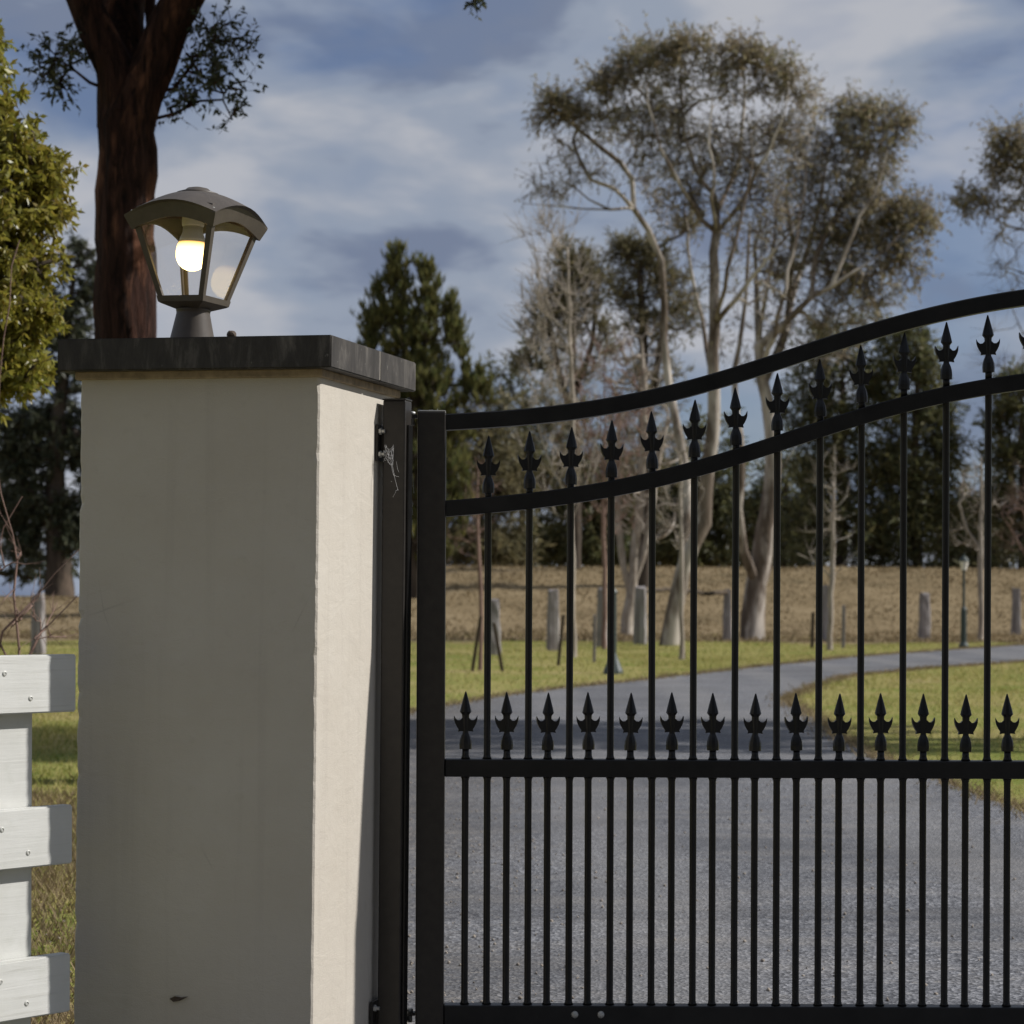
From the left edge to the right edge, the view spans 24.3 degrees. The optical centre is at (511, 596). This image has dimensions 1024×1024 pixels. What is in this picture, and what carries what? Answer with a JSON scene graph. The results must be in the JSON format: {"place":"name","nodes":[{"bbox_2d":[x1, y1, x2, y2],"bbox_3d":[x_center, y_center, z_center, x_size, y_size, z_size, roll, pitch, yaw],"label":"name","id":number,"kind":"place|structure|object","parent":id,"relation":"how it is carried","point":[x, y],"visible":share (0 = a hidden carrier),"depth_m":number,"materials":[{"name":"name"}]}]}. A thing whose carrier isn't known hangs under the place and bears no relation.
{"place":"outdoors","nodes":[
{"label":"outdoors","id":0,"kind":"place"},
{"bbox_2d":[31,785,76,1023],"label":"dry verge grass","id":1,"kind":"structure","parent":0,"point":[54,1018],"depth_m":8.34,"materials":[{"name":"green plant"}]},
{"bbox_2d":[31,702,78,1020],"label":"pillar side grass","id":2,"kind":"structure","parent":0,"point":[45,733],"depth_m":14.87,"materials":[{"name":"green plant"}]},
{"bbox_2d":[0,564,1023,643],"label":"paddock embankment","id":3,"kind":"structure","parent":0,"point":[796,613],"depth_m":77.65,"materials":[{"name":"brown plant"}]},
{"bbox_2d":[0,226,96,596],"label":"paddock tree","id":4,"kind":"object","parent":3,"relation":"on","point":[27,451],"visible":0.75,"depth_m":93.62,"materials":[{"name":"green plant"}]},
{"bbox_2d":[934,452,1009,639],"bbox_3d":[12.089,-1.329,62.080,1.949,4.999,1.516,0,0,-39],"label":"bare sapling","id":5,"kind":"object","parent":3,"relation":"on","point":[979,547],"visible":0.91,"depth_m":61.96,"materials":[{"name":"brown plant"}]},
{"bbox_2d":[930,481,1016,567],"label":"belt tree","id":6,"kind":"object","parent":3,"relation":"on","point":[965,490],"visible":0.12,"depth_m":116.36,"materials":[{"name":"green plant"}]},
{"bbox_2d":[0,596,1023,1023],"bbox_3d":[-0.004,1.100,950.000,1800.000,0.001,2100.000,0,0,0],"label":"ground","id":7,"kind":"structure","parent":0,"point":[912,750],"depth_m":27.88,"materials":[{"name":"green plant"}]},
{"bbox_2d":[0,654,75,1023],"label":"white fence","id":8,"kind":"object","parent":7,"relation":"on","point":[30,985],"visible":1,"depth_m":4.98,"materials":[{"name":"white wood"}]},
{"bbox_2d":[30,592,45,654],"bbox_3d":[-8.656,0.535,43.393,0.264,1.260,0.264,0,0,4],"label":"fence post","id":9,"kind":"object","parent":7,"relation":"on","point":[40,647],"visible":0.65,"depth_m":43.29,"materials":[{"name":"grey wood"}]},
{"bbox_2d":[0,240,78,654],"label":"bare shrub","id":10,"kind":"object","parent":7,"relation":"on","point":[15,620],"visible":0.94,"depth_m":9.20,"materials":[{"name":"brown plant"}]},
{"bbox_2d":[0,449,79,593],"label":"paddock tree","id":11,"kind":"object","parent":7,"relation":"on","point":[10,572],"visible":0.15,"depth_m":119.72,"materials":[{"name":"green plant"}]},
{"bbox_2d":[0,18,89,427],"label":"leafy tree","id":12,"kind":"object","parent":7,"relation":"on","point":[31,168],"visible":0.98,"depth_m":10.31,"materials":[{"name":"green plant"}]},
{"bbox_2d":[58,335,415,1023],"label":"gate pillar","id":13,"kind":"structure","parent":7,"relation":"on","point":[228,730],"depth_m":5.13,"materials":[{"name":"beige paint"}]},
{"bbox_2d":[170,996,188,1001],"bbox_3d":[-0.718,0.868,5.123,0.044,0.013,0.006,0,0,15],"label":"dead leaf","id":14,"kind":"object","parent":13,"relation":"attached to","point":[174,999],"visible":1,"depth_m":5.12,"materials":[{"name":"brown plant"}]},
{"bbox_2d":[124,187,267,336],"bbox_3d":[-0.719,-0.744,5.420,0.257,0.383,0.258,0,0,22],"label":"pillar lantern","id":15,"kind":"object","parent":13,"relation":"on","point":[188,218],"visible":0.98,"depth_m":5.38,"materials":[{"name":"grey metal"}]},
{"bbox_2d":[227,331,235,335],"bbox_3d":[-0.602,-0.560,5.100,0.021,0.022,0.021,0,0,0],"label":"stone","id":16,"kind":"object","parent":13,"relation":"on","point":[231,333],"visible":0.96,"depth_m":5.09,"materials":[{"name":"grey stone"}]},
{"bbox_2d":[370,398,412,1023],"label":"hinge post","id":17,"kind":"object","parent":13,"relation":"attached to","point":[388,1005],"visible":0.99,"depth_m":5.43,"materials":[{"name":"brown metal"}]},
{"bbox_2d":[383,446,398,494],"bbox_3d":[-0.275,-0.287,5.406,0.036,0.120,0.020,0,0,0],"label":"cobweb","id":18,"kind":"object","parent":17,"relation":"attached to","point":[388,451],"visible":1,"depth_m":5.41},
{"bbox_2d":[407,1008,414,1021],"bbox_3d":[-0.238,0.969,5.500,0.028,0.032,0.024,0,0,0],"label":"gate hinge","id":19,"kind":"object","parent":17,"relation":"attached to","point":[410,1012],"visible":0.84,"depth_m":5.49,"materials":[{"name":"metal"}]},
{"bbox_2d":[411,411,417,424],"bbox_3d":[-0.233,-0.413,5.500,0.028,0.032,0.024,0,0,0],"label":"gate hinge","id":20,"kind":"object","parent":17,"relation":"attached to","point":[414,416],"visible":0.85,"depth_m":5.49,"materials":[{"name":"metal"}]},
{"bbox_2d":[415,289,1023,1023],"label":"iron gate","id":21,"kind":"structure","parent":17,"relation":"attached to","point":[435,509],"depth_m":5.49,"materials":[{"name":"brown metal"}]},
{"bbox_2d":[13,0,486,338],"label":"gum tree","id":22,"kind":"object","parent":7,"relation":"on","point":[134,62],"visible":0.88,"depth_m":13.90,"materials":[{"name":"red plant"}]},
{"bbox_2d":[350,236,500,597],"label":"cypress tree","id":23,"kind":"object","parent":7,"relation":"on","point":[396,316],"visible":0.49,"depth_m":77.79,"materials":[{"name":"green plant"}]},
{"bbox_2d":[446,453,502,669],"bbox_3d":[-0.678,-0.552,35.514,1.114,3.342,0.856,0,0,0],"label":"bare sapling","id":24,"kind":"object","parent":7,"relation":"on","point":[480,656],"visible":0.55,"depth_m":35.49,"materials":[{"name":"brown plant"}]},
{"bbox_2d":[471,616,481,671],"bbox_3d":[-0.531,0.748,34.876,0.051,0.947,0.050,9,0,0],"label":"tree stake","id":25,"kind":"object","parent":7,"relation":"on","point":[476,644],"visible":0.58,"depth_m":34.85,"materials":[{"name":"brown wood"}]},
{"bbox_2d":[491,599,501,654],"bbox_3d":[-0.329,0.616,44.748,0.240,1.165,0.232,0,0,-13],"label":"fence post","id":26,"kind":"object","parent":7,"relation":"on","point":[495,610],"visible":0.52,"depth_m":44.66,"materials":[{"name":"grey wood"}]},
{"bbox_2d":[492,623,503,671],"bbox_3d":[-0.193,0.800,34.933,0.050,0.848,0.050,-10,0,0],"label":"tree stake","id":27,"kind":"object","parent":7,"relation":"on","point":[498,646],"visible":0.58,"depth_m":34.91,"materials":[{"name":"brown wood"}]},
{"bbox_2d":[446,378,555,566],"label":"belt tree","id":28,"kind":"object","parent":7,"relation":"on","point":[502,542],"visible":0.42,"depth_m":107.46,"materials":[{"name":"green plant"}]},
{"bbox_2d":[0,637,1023,707],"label":"roadside grass","id":29,"kind":"structure","parent":7,"relation":"on","point":[762,643],"depth_m":41.58,"materials":[{"name":"green plant"}]},
{"bbox_2d":[471,329,567,566],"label":"belt tree","id":30,"kind":"object","parent":7,"relation":"on","point":[510,386],"visible":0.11,"depth_m":114.77,"materials":[{"name":"green plant"}]},
{"bbox_2d":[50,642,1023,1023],"bbox_3d":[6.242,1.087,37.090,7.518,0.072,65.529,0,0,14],"label":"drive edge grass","id":31,"kind":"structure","parent":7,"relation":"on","point":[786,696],"depth_m":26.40,"materials":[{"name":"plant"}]},
{"bbox_2d":[546,589,559,650],"bbox_3d":[0.836,0.521,48.462,0.256,1.364,0.267,0,0,-13],"label":"fence post","id":32,"kind":"object","parent":7,"relation":"on","point":[553,629],"visible":0.89,"depth_m":48.36,"materials":[{"name":"grey wood"}]},
{"bbox_2d":[497,190,615,657],"bbox_3d":[0.788,-3.147,43.017,2.038,8.547,2.128,0,0,-19],"label":"bare sapling","id":33,"kind":"object","parent":7,"relation":"on","point":[569,353],"visible":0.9,"depth_m":42.97,"materials":[{"name":"grey plant"}]},
{"bbox_2d":[557,615,564,665],"bbox_3d":[0.774,0.755,38.010,0.050,0.939,0.050,6,0,0],"label":"tree stake","id":34,"kind":"object","parent":7,"relation":"on","point":[560,640],"visible":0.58,"depth_m":37.98,"materials":[{"name":"wood"}]},
{"bbox_2d":[500,232,627,569],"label":"casuarina tree","id":35,"kind":"object","parent":7,"relation":"on","point":[602,325],"visible":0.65,"depth_m":83.83,"materials":[{"name":"grey plant"}]},
{"bbox_2d":[524,416,661,566],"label":"belt tree","id":36,"kind":"object","parent":7,"relation":"on","point":[591,551],"visible":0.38,"depth_m":110.44,"materials":[{"name":"green plant"}]},
{"bbox_2d":[593,615,595,662],"bbox_3d":[1.386,0.764,39.942,0.050,0.922,0.050,1,0,0],"label":"tree stake","id":37,"kind":"object","parent":7,"relation":"on","point":[594,638],"visible":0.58,"depth_m":39.92,"materials":[{"name":"wood"}]},
{"bbox_2d":[596,588,606,646],"bbox_3d":[1.989,0.499,52.247,0.270,1.418,0.274,0,0,4],"label":"fence post","id":38,"kind":"object","parent":7,"relation":"on","point":[599,615],"visible":0.47,"depth_m":52.14,"materials":[{"name":"grey wood"}]},
{"bbox_2d":[540,327,665,648],"bbox_3d":[1.929,-2.279,50.051,2.661,6.819,2.013,0,0,16],"label":"bare sapling","id":39,"kind":"object","parent":7,"relation":"on","point":[603,513],"visible":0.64,"depth_m":49.96,"materials":[{"name":"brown plant"}]},
{"bbox_2d":[603,588,623,674],"bbox_3d":[1.449,0.486,33.931,0.300,1.240,0.300,0,0,0],"label":"garden bollard","id":40,"kind":"object","parent":7,"relation":"on","point":[617,667],"visible":0.45,"depth_m":33.89,"materials":[{"name":"grey paint"}]},
{"bbox_2d":[581,438,673,566],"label":"belt tree","id":41,"kind":"object","parent":7,"relation":"on","point":[658,514],"visible":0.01,"depth_m":117.38,"materials":[{"name":"green plant"}]},
{"bbox_2d":[579,316,690,634],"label":"bare tree","id":42,"kind":"object","parent":7,"relation":"on","point":[631,577],"visible":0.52,"depth_m":67.92,"materials":[{"name":"beige plant"}]},
{"bbox_2d":[633,586,646,644],"bbox_3d":[2.996,0.481,55.351,0.327,1.462,0.339,0,0,8],"label":"fence post","id":43,"kind":"object","parent":7,"relation":"on","point":[640,624],"visible":0.89,"depth_m":55.21,"materials":[{"name":"grey wood"}]},
{"bbox_2d":[646,587,727,595],"bbox_3d":[4.241,-0.125,57.956,0.136,0.213,5.779,0,0,26],"label":"log rail","id":44,"kind":"object","parent":43,"relation":"attached to","point":[699,592],"visible":0.66,"depth_m":58.90,"materials":[{"name":"grey wood"}]},
{"bbox_2d":[594,191,708,587],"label":"casuarina tree","id":45,"kind":"object","parent":7,"relation":"on","point":[634,254],"visible":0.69,"depth_m":79.83,"materials":[{"name":"green plant"}]},
{"bbox_2d":[514,10,828,645],"bbox_3d":[3.646,-6.019,54.478,7.271,14.537,3.244,0,0,0],"label":"gum tree","id":46,"kind":"object","parent":7,"relation":"on","point":[605,79],"visible":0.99,"depth_m":53.91,"materials":[{"name":"green plant"}]},
{"bbox_2d":[643,427,711,659],"bbox_3d":[2.917,-0.969,41.999,1.136,4.206,1.295,0,0,-24],"label":"bare sapling","id":47,"kind":"object","parent":7,"relation":"on","point":[680,543],"visible":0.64,"depth_m":41.97,"materials":[{"name":"grey plant"}]},
{"bbox_2d":[656,402,754,566],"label":"belt tree","id":48,"kind":"object","parent":7,"relation":"on","point":[714,544],"visible":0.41,"depth_m":113.47,"materials":[{"name":"green plant"}]},
{"bbox_2d":[722,589,731,640],"bbox_3d":[5.493,0.509,60.560,0.246,1.426,0.240,0,0,-3],"label":"fence post","id":49,"kind":"object","parent":7,"relation":"on","point":[727,623],"visible":0.85,"depth_m":60.46,"materials":[{"name":"grey wood"}]},
{"bbox_2d":[718,426,847,566],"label":"belt tree","id":50,"kind":"object","parent":7,"relation":"on","point":[751,507],"visible":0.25,"depth_m":109.52,"materials":[{"name":"green plant"}]},
{"bbox_2d":[810,612,814,647],"bbox_3d":[6.582,0.791,52.019,0.070,0.910,0.070,2,0,0],"label":"tree stake","id":51,"kind":"object","parent":7,"relation":"on","point":[812,629],"visible":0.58,"depth_m":51.98,"materials":[{"name":"wood"}]},
{"bbox_2d":[620,653,1023,812],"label":"lawn grass","id":52,"kind":"structure","parent":7,"relation":"on","point":[660,663],"depth_m":27.33,"materials":[{"name":"green plant"}]},
{"bbox_2d":[791,445,857,649],"bbox_3d":[6.721,-1.058,49.887,1.269,4.416,1.686,0,0,41],"label":"bare sapling","id":53,"kind":"object","parent":7,"relation":"on","point":[831,529],"visible":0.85,"depth_m":49.96,"materials":[{"name":"grey plant"}]},
{"bbox_2d":[822,585,827,641],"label":"fence post","id":54,"kind":"object","parent":7,"relation":"on","point":[825,612],"visible":0.36,"depth_m":59.51,"materials":[{"name":"grey wood"}]},
{"bbox_2d":[719,76,952,639],"bbox_3d":[8.170,-6.162,62.116,6.616,14.856,2.967,0,0,0],"label":"gum tree","id":55,"kind":"object","parent":7,"relation":"on","point":[757,563],"visible":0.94,"depth_m":61.81,"materials":[{"name":"green plant"}]},
{"bbox_2d":[842,605,845,647],"bbox_3d":[7.280,0.718,52.149,0.070,1.063,0.070,1,0,0],"label":"tree stake","id":56,"kind":"object","parent":7,"relation":"on","point":[843,624],"visible":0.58,"depth_m":52.11,"materials":[{"name":"wood"}]},
{"bbox_2d":[755,298,941,566],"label":"casuarina tree","id":57,"kind":"object","parent":7,"relation":"on","point":[840,405],"visible":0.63,"depth_m":91.60,"materials":[{"name":"green plant"}]},
{"bbox_2d":[844,307,996,568],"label":"casuarina tree","id":58,"kind":"object","parent":7,"relation":"on","point":[927,422],"visible":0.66,"depth_m":91.51,"materials":[{"name":"green plant"}]},
{"bbox_2d":[918,593,930,638],"bbox_3d":[11.133,0.564,64.094,0.305,1.360,0.301,0,0,-12],"label":"fence post","id":59,"kind":"object","parent":7,"relation":"on","point":[924,627],"visible":0.87,"depth_m":63.98,"materials":[{"name":"grey wood"}]},
{"bbox_2d":[958,554,968,647],"bbox_3d":[10.126,0.083,53.223,0.234,2.115,0.234,0,0,0],"label":"lamp post","id":60,"kind":"object","parent":7,"relation":"on","point":[963,560],"visible":0.96,"depth_m":53.17,"materials":[{"name":"grey metal"}]},
{"bbox_2d":[935,102,1023,374],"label":"gum tree","id":61,"kind":"object","parent":7,"relation":"on","point":[1013,152],"visible":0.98,"depth_m":59.89,"materials":[{"name":"green plant"}]},
{"bbox_2d":[957,354,1023,569],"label":"casuarina tree","id":62,"kind":"object","parent":7,"relation":"on","point":[1008,406],"visible":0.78,"depth_m":91.73,"materials":[{"name":"green plant"}]},
{"bbox_2d":[1011,588,1020,634],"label":"fence post","id":63,"kind":"object","parent":7,"relation":"on","point":[1016,614],"visible":0.84,"depth_m":70.08,"materials":[{"name":"grey wood"}]},
{"bbox_2d":[0,0,1023,595],"label":"sky","id":64,"kind":"structure","parent":0,"point":[375,122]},
{"bbox_2d":[407,645,1023,1023],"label":"driveway","id":65,"kind":"structure","parent":0,"point":[752,681],"depth_m":9.66,"materials":[{"name":"grey asphalt"}]},
{"bbox_2d":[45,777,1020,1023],"bbox_3d":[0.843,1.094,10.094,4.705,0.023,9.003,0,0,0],"label":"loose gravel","id":66,"kind":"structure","parent":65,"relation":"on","point":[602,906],"depth_m":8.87,"materials":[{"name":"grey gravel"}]},
{"bbox_2d":[993,456,1023,553],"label":"tree","id":67,"kind":"object","parent":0,"point":[1011,530],"visible":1,"depth_m":54.98,"materials":[{"name":"green plant"}]}
]}

